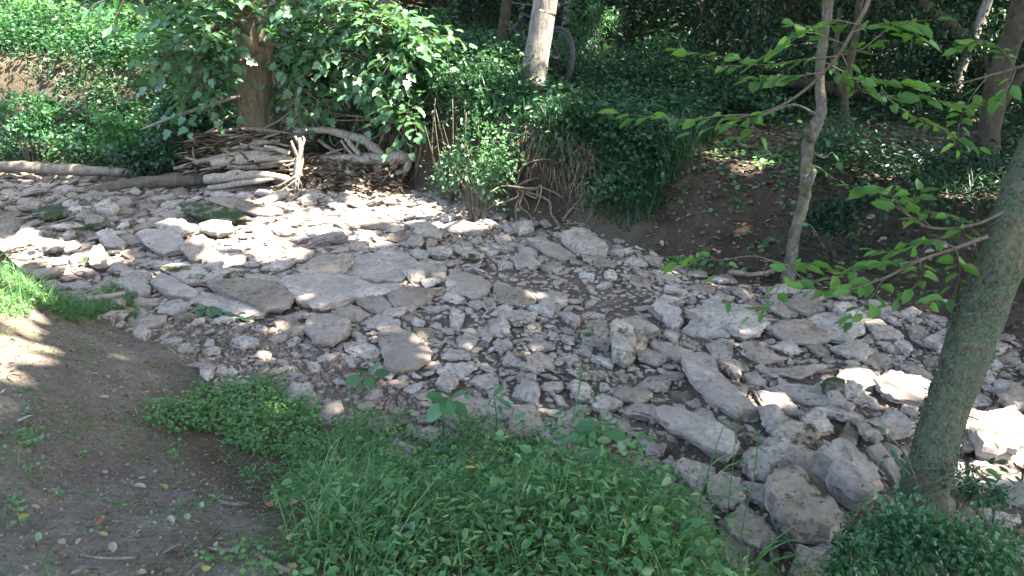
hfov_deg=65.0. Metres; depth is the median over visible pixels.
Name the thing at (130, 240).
stone
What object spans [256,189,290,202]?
stone
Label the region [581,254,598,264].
flat stone
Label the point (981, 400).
stone
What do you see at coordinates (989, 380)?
stone
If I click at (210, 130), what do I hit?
stick
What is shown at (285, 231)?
stone
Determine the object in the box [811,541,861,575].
flat stone
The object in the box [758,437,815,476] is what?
stone
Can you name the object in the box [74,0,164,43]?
overhanging branch
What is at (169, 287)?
boulder
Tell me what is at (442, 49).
wood shrub
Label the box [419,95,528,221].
bank shrub
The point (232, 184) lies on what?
log
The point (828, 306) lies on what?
stone
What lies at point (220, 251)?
stone
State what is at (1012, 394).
boulder
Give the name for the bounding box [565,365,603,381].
stone
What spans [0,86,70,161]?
bank shrub
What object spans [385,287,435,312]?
flat stone
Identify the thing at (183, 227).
flat stone
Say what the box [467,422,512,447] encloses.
flat stone
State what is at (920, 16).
forest foliage
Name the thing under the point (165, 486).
fallen leaf
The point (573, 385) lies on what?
stone
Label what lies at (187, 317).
stone
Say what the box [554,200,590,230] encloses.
root tangle
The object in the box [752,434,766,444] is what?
stone
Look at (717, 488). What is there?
flat stone
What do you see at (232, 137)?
stick
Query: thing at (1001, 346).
stone
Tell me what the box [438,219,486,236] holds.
flat stone
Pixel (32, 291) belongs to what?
bank grass
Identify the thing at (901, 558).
leafy bush
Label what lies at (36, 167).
log
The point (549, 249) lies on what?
flat stone
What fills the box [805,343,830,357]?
stone
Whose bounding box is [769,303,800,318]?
stone
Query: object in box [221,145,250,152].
stick
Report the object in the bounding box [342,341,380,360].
flat stone
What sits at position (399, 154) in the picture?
gnarled root
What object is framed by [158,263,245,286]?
flat stone
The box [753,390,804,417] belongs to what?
stone
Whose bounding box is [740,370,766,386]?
stone
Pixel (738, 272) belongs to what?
stick
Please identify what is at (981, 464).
stone
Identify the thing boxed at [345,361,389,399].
seedling
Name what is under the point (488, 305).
flat stone
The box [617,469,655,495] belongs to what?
broadleaf plant
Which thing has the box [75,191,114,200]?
stone
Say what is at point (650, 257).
stone
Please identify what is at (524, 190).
root tangle
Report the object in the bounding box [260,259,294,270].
stone
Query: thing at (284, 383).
stone
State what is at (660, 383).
stone
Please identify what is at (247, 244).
stone
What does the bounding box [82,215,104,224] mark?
stone
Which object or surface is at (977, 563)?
leafy bush
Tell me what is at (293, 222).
stone
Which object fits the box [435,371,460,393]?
stone
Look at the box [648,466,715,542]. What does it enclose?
grass stalk
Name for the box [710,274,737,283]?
stone
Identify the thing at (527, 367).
flat stone
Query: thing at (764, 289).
stone
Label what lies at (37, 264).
stone
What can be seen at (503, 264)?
stone
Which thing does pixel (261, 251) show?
stone
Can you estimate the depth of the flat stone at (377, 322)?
5.66 m
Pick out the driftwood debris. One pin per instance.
(217, 148)
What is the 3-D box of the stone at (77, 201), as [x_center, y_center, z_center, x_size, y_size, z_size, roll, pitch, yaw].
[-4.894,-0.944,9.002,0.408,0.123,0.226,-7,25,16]
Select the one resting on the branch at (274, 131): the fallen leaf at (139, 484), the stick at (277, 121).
the stick at (277, 121)
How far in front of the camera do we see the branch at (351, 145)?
9.53 m
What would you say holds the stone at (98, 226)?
on the creek bed
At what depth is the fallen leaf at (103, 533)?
2.51 m
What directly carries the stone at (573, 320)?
on the creek bed
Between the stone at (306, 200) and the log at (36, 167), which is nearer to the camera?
the stone at (306, 200)
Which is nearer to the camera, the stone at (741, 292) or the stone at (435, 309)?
the stone at (435, 309)
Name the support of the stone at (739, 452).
on the creek bed
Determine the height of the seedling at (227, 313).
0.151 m
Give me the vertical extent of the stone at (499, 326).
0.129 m
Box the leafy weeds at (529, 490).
[264,389,854,575]
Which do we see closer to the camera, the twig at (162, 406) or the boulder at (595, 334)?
the twig at (162, 406)
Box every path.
[0,300,298,575]
[628,138,813,274]
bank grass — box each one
[0,16,1023,262]
[0,243,829,575]
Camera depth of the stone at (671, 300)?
6.07 m
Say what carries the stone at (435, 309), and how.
on the creek bed
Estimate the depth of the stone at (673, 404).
4.56 m
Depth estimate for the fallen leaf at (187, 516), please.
2.67 m
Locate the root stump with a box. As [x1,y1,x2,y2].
[276,136,304,193]
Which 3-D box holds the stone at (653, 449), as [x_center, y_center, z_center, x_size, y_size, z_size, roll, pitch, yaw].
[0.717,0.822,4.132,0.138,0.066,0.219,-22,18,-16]
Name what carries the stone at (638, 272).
on the creek bed
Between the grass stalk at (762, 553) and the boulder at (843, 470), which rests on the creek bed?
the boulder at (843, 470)
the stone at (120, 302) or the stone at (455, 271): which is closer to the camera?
the stone at (120, 302)
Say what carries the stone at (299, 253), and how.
on the creek bed
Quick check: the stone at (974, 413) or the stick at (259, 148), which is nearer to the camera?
the stone at (974, 413)
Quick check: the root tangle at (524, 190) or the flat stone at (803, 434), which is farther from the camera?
the root tangle at (524, 190)
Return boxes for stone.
[0,215,23,224]
[0,241,25,253]
[10,248,43,260]
[12,225,42,242]
[18,259,48,269]
[24,201,44,206]
[31,204,68,222]
[32,236,66,254]
[33,266,65,280]
[38,281,61,291]
[50,221,84,231]
[57,230,79,241]
[60,281,91,290]
[62,197,91,207]
[67,205,93,211]
[69,249,108,267]
[70,268,99,277]
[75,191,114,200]
[76,288,105,301]
[79,223,108,230]
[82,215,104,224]
[87,281,114,290]
[97,309,130,320]
[106,257,124,268]
[107,264,134,275]
[110,297,126,308]
[116,218,132,229]
[117,196,135,207]
[120,233,141,246]
[120,249,148,259]
[120,269,153,278]
[129,314,167,329]
[132,211,149,217]
[132,324,150,340]
[133,296,160,306]
[134,217,167,231]
[135,229,184,256]
[138,260,176,269]
[150,193,176,204]
[154,218,194,236]
[157,298,192,315]
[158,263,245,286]
[160,199,184,209]
[172,312,200,321]
[179,237,205,263]
[180,201,252,223]
[189,291,265,319]
[199,219,234,237]
[199,363,215,380]
[203,251,223,263]
[204,250,227,258]
[205,196,283,216]
[205,258,223,266]
[207,277,295,312]
[208,189,236,195]
[212,315,239,325]
[223,251,246,264]
[229,335,260,349]
[235,237,268,249]
[241,215,274,227]
[245,273,287,289]
[249,245,277,256]
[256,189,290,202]
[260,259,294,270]
[265,185,281,191]
[265,204,284,212]
[265,381,290,393]
[268,225,297,236]
[273,314,304,337]
[278,217,306,227]
[282,273,401,312]
[283,381,318,408]
[286,247,314,259]
[287,209,305,219]
[296,254,353,273]
[297,194,316,206]
[303,189,326,198]
[303,224,332,234]
[312,232,347,244]
[327,201,346,210]
[335,192,360,202]
[335,304,369,322]
[340,209,368,221]
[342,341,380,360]
[345,241,369,250]
[348,232,375,240]
[348,249,417,283]
[354,295,391,313]
[360,220,400,229]
[361,365,385,375]
[364,313,400,331]
[376,241,399,248]
[377,327,433,374]
[381,206,404,212]
[382,307,407,318]
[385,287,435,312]
[386,231,414,242]
[401,267,428,283]
[402,220,425,228]
[407,233,424,247]
[410,247,429,259]
[413,221,443,240]
[413,326,435,340]
[414,259,446,280]
[422,306,446,312]
[424,237,437,247]
[427,246,453,259]
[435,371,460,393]
[436,361,477,377]
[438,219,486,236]
[440,349,473,361]
[443,292,466,304]
[445,272,492,300]
[449,237,465,243]
[449,268,461,275]
[449,308,464,329]
[452,394,509,420]
[457,332,478,351]
[461,251,486,262]
[466,300,496,309]
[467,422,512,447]
[468,374,499,390]
[477,326,494,342]
[481,297,495,312]
[487,316,512,338]
[489,304,512,317]
[490,245,514,252]
[492,337,509,356]
[493,283,535,308]
[497,258,515,270]
[497,310,538,326]
[500,350,522,366]
[510,251,541,270]
[512,378,540,407]
[515,372,536,382]
[517,361,543,374]
[518,244,537,257]
[522,322,541,333]
[525,236,576,262]
[525,304,554,318]
[526,350,555,371]
[527,339,555,351]
[535,289,568,307]
[538,261,561,273]
[550,236,561,243]
[561,314,581,329]
[561,414,599,430]
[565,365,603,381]
[567,379,594,403]
[567,405,592,416]
[569,255,588,266]
[575,344,592,358]
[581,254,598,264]
[582,312,605,319]
[590,354,614,369]
[590,393,622,412]
[592,258,616,270]
[607,247,634,257]
[609,318,659,338]
[610,387,652,404]
[619,403,660,424]
[633,268,653,276]
[635,375,672,392]
[635,456,672,482]
[636,331,647,349]
[636,348,668,366]
[638,438,667,457]
[640,255,663,262]
[650,301,683,329]
[650,339,692,362]
[654,294,684,306]
[654,404,739,461]
[663,284,688,294]
[663,402,685,408]
[664,481,685,494]
[668,390,693,401]
[673,457,715,492]
[682,318,730,339]
[685,303,769,341]
[686,283,714,294]
[700,293,722,304]
[705,470,747,512]
[706,338,733,358]
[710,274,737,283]
[715,357,743,381]
[716,534,760,561]
[720,418,744,430]
[727,379,750,393]
[732,286,751,299]
[732,445,743,458]
[739,502,765,521]
[740,340,783,364]
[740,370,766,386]
[742,481,764,507]
[745,301,764,309]
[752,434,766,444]
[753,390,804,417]
[758,286,772,292]
[758,404,789,435]
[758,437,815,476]
[762,363,827,379]
[765,318,831,346]
[766,283,800,297]
[768,294,784,304]
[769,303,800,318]
[769,339,803,354]
[770,419,819,447]
[776,383,831,405]
[785,293,824,316]
[801,288,824,301]
[801,409,833,436]
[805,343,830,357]
[807,312,865,343]
[811,403,866,425]
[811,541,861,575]
[820,377,844,395]
[821,302,837,311]
[827,390,855,411]
[830,339,874,362]
[833,301,871,324]
[836,365,876,390]
[838,421,858,445]
[838,506,856,525]
[841,380,863,401]
[852,389,882,409]
[856,417,889,443]
[859,494,892,516]
[862,352,895,368]
[864,319,903,342]
[866,442,900,487]
[868,299,900,315]
[873,370,928,409]
[877,341,902,354]
[878,312,902,326]
[878,408,916,439]
[879,476,891,494]
[882,442,909,464]
[892,361,933,380]
[894,338,912,356]
[908,322,930,348]
[922,357,938,366]
[923,328,947,352]
[945,497,975,526]
[953,465,980,486]
[960,432,974,453]
[963,524,998,552]
[964,420,975,433]
[969,408,985,419]
[969,460,1005,477]
[973,392,991,406]
[981,508,1021,527]
[983,369,995,384]
[985,475,1023,508]
[989,355,1003,370]
[994,339,1007,355]
[998,351,1021,365]
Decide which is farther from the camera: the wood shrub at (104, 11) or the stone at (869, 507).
the wood shrub at (104, 11)
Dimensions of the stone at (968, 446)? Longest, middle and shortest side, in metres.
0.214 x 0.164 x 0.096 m
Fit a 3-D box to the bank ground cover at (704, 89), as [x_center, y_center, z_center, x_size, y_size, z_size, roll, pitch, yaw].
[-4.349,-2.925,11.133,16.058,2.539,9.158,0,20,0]
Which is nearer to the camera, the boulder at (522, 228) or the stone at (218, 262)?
the stone at (218, 262)
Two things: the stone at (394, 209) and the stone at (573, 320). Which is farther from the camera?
the stone at (394, 209)
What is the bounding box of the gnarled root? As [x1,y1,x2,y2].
[387,150,412,182]
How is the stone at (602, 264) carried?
on the creek bed
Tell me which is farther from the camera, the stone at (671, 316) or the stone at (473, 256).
the stone at (473, 256)
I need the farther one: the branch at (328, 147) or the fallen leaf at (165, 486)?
the branch at (328, 147)
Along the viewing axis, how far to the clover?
4.05 m
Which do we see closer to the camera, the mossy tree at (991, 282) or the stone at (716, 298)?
the mossy tree at (991, 282)
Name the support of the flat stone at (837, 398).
on the creek bed
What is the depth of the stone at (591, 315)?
5.86 m
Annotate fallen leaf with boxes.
[15,415,32,423]
[19,513,27,518]
[34,532,41,540]
[95,516,106,525]
[98,531,106,535]
[108,542,116,551]
[134,482,145,487]
[159,483,169,489]
[163,544,183,552]
[166,515,174,522]
[184,513,190,519]
[201,565,210,570]
[289,498,297,503]
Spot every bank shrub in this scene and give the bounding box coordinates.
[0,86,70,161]
[85,110,154,167]
[101,135,188,178]
[139,71,234,154]
[274,32,344,126]
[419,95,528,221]
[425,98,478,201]
[574,141,664,215]
[805,194,879,240]
[894,168,986,192]
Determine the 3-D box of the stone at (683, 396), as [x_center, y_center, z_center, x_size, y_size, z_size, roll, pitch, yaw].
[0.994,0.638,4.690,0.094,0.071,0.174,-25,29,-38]
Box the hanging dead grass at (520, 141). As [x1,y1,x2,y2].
[320,89,615,236]
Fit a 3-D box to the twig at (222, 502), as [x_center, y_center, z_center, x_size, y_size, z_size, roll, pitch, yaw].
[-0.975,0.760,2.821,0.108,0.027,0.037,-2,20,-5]
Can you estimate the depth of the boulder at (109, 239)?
7.39 m
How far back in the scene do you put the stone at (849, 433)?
4.20 m
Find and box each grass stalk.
[341,402,374,470]
[532,362,601,470]
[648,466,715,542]
[678,424,750,530]
[717,524,810,575]
[720,406,739,557]
[729,430,777,572]
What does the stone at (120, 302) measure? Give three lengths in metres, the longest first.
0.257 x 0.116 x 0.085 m
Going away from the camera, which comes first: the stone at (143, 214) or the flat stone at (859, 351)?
the flat stone at (859, 351)
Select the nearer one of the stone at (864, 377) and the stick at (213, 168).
the stone at (864, 377)
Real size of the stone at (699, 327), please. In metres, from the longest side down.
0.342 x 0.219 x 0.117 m
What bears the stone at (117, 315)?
on the path at (92, 500)
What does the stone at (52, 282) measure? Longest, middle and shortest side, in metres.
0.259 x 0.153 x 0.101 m
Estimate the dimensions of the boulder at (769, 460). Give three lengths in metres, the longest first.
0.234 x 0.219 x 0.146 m
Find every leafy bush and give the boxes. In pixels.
[815,530,881,575]
[825,482,978,575]
[896,499,1023,575]
[949,462,1018,533]
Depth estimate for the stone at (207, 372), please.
4.83 m
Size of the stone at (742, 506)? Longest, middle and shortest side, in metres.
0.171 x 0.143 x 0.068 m
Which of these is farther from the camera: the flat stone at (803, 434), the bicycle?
the bicycle
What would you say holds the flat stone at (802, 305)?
on the creek bed
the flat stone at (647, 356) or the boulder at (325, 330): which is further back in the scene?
the boulder at (325, 330)
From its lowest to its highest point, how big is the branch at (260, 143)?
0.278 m
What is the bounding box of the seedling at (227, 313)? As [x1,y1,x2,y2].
[223,311,249,324]
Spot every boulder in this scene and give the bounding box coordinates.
[88,244,107,270]
[93,196,119,216]
[96,228,127,250]
[112,276,151,298]
[149,272,198,301]
[303,313,351,347]
[512,219,534,237]
[559,227,608,259]
[580,320,609,351]
[609,317,636,367]
[681,352,758,419]
[724,506,776,553]
[739,446,787,483]
[764,465,846,548]
[810,437,883,514]
[968,405,1023,462]
[997,382,1023,412]
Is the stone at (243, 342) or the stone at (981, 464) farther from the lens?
the stone at (243, 342)
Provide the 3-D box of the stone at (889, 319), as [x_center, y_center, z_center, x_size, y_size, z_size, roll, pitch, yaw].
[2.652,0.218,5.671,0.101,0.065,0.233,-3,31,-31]
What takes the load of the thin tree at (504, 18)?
on the ground at (12, 78)
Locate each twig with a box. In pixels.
[81,553,137,559]
[160,400,190,408]
[196,531,219,553]
[207,546,229,551]
[219,500,250,506]
[256,551,292,572]
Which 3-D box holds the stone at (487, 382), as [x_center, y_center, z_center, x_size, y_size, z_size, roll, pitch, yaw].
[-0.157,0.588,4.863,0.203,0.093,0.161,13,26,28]
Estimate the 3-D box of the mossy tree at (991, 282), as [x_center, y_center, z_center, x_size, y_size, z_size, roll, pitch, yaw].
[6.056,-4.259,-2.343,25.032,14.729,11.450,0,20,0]
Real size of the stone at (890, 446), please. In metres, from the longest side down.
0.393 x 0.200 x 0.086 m
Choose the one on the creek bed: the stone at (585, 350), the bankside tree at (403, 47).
the stone at (585, 350)
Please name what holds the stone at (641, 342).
on the creek bed
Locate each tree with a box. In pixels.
[113,0,476,161]
[377,0,395,23]
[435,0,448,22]
[494,0,511,55]
[520,0,557,93]
[562,0,570,37]
[598,0,1023,575]
[611,0,628,54]
[693,0,703,48]
[747,0,758,74]
[833,0,863,130]
[949,0,992,97]
[975,0,1023,177]
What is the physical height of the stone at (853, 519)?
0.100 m
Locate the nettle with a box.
[629,516,714,561]
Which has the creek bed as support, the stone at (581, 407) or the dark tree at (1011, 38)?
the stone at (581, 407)
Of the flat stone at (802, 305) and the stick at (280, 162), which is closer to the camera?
the flat stone at (802, 305)
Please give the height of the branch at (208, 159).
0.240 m
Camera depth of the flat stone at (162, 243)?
7.30 m
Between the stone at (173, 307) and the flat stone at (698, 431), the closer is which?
the flat stone at (698, 431)
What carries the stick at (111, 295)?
on the bank grass at (32, 291)
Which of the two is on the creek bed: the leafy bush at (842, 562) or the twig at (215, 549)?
the leafy bush at (842, 562)
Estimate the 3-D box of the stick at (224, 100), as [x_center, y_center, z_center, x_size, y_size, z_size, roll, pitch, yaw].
[-3.858,-2.096,9.610,1.210,0.415,0.142,-4,20,-10]
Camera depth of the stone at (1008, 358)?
5.18 m
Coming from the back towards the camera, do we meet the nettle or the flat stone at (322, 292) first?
the flat stone at (322, 292)
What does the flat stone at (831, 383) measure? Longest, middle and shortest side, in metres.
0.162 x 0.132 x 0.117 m
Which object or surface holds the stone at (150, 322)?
on the creek bed
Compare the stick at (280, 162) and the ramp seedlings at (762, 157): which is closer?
the ramp seedlings at (762, 157)
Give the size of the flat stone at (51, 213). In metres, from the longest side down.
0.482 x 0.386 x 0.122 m
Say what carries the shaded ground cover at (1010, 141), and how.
on the ground at (12, 78)
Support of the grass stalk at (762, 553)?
on the ground at (12, 78)
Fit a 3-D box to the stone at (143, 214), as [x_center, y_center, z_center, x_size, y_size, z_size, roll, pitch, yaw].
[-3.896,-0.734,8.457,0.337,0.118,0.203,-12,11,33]
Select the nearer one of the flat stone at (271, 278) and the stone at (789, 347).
the stone at (789, 347)
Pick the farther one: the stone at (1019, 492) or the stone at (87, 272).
the stone at (87, 272)
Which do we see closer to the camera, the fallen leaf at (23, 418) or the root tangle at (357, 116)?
the fallen leaf at (23, 418)
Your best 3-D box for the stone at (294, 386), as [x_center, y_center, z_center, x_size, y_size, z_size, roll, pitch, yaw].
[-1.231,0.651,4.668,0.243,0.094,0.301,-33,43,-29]
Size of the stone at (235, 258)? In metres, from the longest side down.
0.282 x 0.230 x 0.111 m
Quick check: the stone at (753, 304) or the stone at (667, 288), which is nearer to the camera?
the stone at (753, 304)
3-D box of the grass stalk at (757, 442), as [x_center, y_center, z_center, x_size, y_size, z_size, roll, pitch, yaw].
[0.773,0.733,2.588,0.196,0.609,0.052,0,20,0]
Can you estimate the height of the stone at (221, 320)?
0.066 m
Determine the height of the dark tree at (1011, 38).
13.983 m
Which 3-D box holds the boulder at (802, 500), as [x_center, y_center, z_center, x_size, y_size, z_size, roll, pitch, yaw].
[1.224,0.961,3.447,0.266,0.250,0.425,-4,20,-11]
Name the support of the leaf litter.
on the ground at (12, 78)
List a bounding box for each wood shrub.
[0,0,98,51]
[66,0,165,57]
[390,0,465,37]
[405,32,470,73]
[560,0,630,62]
[595,36,690,96]
[614,18,714,79]
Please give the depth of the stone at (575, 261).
6.95 m
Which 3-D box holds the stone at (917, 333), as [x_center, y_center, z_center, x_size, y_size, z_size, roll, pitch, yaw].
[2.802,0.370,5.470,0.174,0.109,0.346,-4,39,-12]
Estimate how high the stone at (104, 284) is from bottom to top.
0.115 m
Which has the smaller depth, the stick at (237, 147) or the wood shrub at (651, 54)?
the stick at (237, 147)
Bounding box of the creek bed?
[0,174,1023,575]
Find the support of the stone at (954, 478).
on the creek bed
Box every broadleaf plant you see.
[570,416,625,466]
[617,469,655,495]
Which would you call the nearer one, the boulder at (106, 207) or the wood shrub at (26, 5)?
the boulder at (106, 207)
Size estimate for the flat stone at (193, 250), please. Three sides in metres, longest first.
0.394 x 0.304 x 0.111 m
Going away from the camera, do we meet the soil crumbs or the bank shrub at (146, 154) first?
the soil crumbs
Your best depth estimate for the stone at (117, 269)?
6.71 m
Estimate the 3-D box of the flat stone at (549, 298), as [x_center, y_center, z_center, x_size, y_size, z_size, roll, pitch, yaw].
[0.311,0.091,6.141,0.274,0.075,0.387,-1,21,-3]
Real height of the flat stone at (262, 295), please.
0.102 m
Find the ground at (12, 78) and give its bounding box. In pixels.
[0,0,1023,575]
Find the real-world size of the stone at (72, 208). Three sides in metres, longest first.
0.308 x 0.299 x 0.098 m
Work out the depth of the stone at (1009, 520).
3.52 m
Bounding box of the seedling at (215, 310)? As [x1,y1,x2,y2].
[189,305,222,316]
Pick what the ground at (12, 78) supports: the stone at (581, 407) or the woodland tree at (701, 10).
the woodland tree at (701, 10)
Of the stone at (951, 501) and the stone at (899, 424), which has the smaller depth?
the stone at (951, 501)
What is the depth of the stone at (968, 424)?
4.25 m
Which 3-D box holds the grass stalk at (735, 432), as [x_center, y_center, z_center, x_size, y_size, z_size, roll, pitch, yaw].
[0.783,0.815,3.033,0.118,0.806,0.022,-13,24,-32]
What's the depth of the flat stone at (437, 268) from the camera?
6.88 m
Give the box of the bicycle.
[496,0,574,81]
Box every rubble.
[0,172,189,240]
[0,180,1023,575]
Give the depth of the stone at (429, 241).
7.52 m
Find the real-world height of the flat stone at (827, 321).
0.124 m
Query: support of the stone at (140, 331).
on the path at (92, 500)
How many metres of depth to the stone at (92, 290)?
6.12 m
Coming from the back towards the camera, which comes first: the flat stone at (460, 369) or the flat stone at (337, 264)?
the flat stone at (337, 264)
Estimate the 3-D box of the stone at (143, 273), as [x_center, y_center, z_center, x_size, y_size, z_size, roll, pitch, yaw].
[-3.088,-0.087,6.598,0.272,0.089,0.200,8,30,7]
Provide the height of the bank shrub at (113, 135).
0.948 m
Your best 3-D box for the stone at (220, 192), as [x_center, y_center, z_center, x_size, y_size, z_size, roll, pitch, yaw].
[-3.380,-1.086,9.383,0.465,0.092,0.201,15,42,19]
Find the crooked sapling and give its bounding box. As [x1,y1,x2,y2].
[761,0,886,282]
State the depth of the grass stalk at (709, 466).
2.50 m
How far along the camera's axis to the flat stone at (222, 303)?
5.96 m
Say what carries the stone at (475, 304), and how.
on the creek bed
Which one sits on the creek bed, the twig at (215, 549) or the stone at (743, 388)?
the stone at (743, 388)
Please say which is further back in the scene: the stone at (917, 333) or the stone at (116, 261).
the stone at (116, 261)
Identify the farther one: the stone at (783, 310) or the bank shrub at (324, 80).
the bank shrub at (324, 80)
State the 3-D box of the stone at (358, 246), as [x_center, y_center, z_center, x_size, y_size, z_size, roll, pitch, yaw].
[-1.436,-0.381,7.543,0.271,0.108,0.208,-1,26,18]
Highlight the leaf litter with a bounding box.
[0,119,1023,575]
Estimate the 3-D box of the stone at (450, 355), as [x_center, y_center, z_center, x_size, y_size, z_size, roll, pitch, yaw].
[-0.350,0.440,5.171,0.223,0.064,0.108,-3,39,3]
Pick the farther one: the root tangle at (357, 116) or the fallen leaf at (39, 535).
the root tangle at (357, 116)
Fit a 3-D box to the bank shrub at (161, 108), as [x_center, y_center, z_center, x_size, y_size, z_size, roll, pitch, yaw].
[-4.148,-2.196,10.263,1.198,1.100,0.891,0,20,0]
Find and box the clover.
[0,260,397,575]
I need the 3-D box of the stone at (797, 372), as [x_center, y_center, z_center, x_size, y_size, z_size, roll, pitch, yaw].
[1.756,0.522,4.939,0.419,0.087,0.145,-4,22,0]
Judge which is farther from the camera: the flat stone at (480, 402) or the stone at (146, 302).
the stone at (146, 302)
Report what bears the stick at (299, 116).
on the driftwood debris
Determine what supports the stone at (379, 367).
on the creek bed
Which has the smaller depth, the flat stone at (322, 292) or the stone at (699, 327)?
the stone at (699, 327)
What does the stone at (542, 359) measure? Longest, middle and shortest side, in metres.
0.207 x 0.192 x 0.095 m
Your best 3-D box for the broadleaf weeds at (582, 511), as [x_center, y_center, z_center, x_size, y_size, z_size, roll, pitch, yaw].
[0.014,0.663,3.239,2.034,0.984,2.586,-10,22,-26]
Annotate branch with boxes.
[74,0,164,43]
[173,150,286,169]
[208,127,302,138]
[210,154,292,166]
[231,139,280,151]
[264,145,290,155]
[304,179,348,183]
[317,139,342,153]
[340,140,352,153]
[344,137,361,156]
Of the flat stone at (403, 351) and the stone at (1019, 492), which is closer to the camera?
the stone at (1019, 492)
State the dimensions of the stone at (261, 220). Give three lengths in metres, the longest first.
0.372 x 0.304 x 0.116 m
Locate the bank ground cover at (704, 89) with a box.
[0,0,886,215]
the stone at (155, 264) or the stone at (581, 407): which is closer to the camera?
the stone at (581, 407)
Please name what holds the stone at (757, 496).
on the creek bed
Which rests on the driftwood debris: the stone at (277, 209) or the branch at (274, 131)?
the branch at (274, 131)
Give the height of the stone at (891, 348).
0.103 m
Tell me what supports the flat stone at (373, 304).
on the creek bed
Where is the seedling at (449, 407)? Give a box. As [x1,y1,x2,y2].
[426,389,467,436]
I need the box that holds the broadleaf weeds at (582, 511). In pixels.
[276,389,876,575]
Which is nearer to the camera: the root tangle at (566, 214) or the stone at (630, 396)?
the stone at (630, 396)
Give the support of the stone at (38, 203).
on the creek bed
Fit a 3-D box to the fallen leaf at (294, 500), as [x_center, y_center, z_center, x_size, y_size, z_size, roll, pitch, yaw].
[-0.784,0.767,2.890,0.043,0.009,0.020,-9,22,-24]
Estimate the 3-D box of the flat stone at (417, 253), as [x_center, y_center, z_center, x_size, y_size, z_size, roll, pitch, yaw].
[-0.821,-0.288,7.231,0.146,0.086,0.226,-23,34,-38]
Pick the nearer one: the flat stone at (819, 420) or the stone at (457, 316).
the flat stone at (819, 420)
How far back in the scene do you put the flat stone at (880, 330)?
5.45 m
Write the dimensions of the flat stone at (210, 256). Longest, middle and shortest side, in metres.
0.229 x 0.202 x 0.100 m
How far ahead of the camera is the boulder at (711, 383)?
4.58 m
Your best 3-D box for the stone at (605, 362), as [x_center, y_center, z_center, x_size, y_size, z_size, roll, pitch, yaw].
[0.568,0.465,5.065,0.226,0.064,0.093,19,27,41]
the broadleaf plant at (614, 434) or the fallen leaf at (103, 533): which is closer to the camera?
the fallen leaf at (103, 533)
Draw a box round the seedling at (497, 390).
[488,385,511,431]
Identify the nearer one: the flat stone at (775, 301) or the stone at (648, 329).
the stone at (648, 329)
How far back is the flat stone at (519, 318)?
5.67 m
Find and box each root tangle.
[283,99,412,191]
[471,159,562,231]
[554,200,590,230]
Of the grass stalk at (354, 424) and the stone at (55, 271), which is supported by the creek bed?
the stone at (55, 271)
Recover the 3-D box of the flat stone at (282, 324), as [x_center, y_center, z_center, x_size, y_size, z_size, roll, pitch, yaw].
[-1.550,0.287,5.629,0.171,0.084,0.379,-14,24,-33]
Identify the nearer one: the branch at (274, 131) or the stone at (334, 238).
the stone at (334, 238)
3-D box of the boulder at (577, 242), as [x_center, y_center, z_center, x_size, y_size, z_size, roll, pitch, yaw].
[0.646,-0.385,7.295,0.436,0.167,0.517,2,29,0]
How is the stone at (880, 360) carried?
on the creek bed
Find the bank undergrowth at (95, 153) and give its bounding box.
[0,0,382,167]
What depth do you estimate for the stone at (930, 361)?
5.14 m
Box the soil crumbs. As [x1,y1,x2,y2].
[0,302,699,575]
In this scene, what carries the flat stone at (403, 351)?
on the creek bed
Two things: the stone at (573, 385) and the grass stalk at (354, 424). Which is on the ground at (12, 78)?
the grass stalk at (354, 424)
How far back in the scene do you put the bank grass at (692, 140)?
8.26 m
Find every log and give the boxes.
[0,161,135,176]
[78,172,236,193]
[203,170,292,183]
[207,178,275,190]
[257,152,399,165]
[293,126,384,159]
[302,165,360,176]
[739,76,890,100]
[914,0,989,69]
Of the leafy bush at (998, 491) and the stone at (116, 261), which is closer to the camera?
the leafy bush at (998, 491)
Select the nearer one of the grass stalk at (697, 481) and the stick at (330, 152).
the grass stalk at (697, 481)
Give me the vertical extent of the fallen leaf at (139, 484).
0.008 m
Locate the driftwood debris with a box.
[168,122,410,196]
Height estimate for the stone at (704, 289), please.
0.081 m
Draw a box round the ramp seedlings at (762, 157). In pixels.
[646,136,800,276]
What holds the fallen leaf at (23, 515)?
on the path at (92, 500)
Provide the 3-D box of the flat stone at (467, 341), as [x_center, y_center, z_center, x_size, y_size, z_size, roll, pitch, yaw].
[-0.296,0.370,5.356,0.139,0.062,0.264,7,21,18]
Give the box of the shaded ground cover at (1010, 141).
[653,74,1023,314]
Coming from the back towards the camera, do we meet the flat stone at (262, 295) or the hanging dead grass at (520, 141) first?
the hanging dead grass at (520, 141)
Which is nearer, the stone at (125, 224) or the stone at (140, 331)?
the stone at (140, 331)
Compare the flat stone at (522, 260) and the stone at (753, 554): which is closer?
the stone at (753, 554)
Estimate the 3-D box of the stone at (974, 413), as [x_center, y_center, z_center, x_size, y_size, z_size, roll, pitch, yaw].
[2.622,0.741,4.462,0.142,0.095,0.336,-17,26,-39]
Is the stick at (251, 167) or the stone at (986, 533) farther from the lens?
the stick at (251, 167)
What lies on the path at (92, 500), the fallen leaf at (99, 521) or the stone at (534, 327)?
the fallen leaf at (99, 521)
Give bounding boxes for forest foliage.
[0,0,1023,106]
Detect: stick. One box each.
[85,291,124,300]
[139,94,240,130]
[184,116,227,141]
[192,134,247,154]
[200,165,239,170]
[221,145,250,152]
[224,163,287,169]
[240,143,275,151]
[252,139,290,147]
[259,132,281,139]
[260,160,293,164]
[264,109,292,127]
[280,167,311,170]
[293,96,316,143]
[318,148,343,156]
[727,269,774,276]

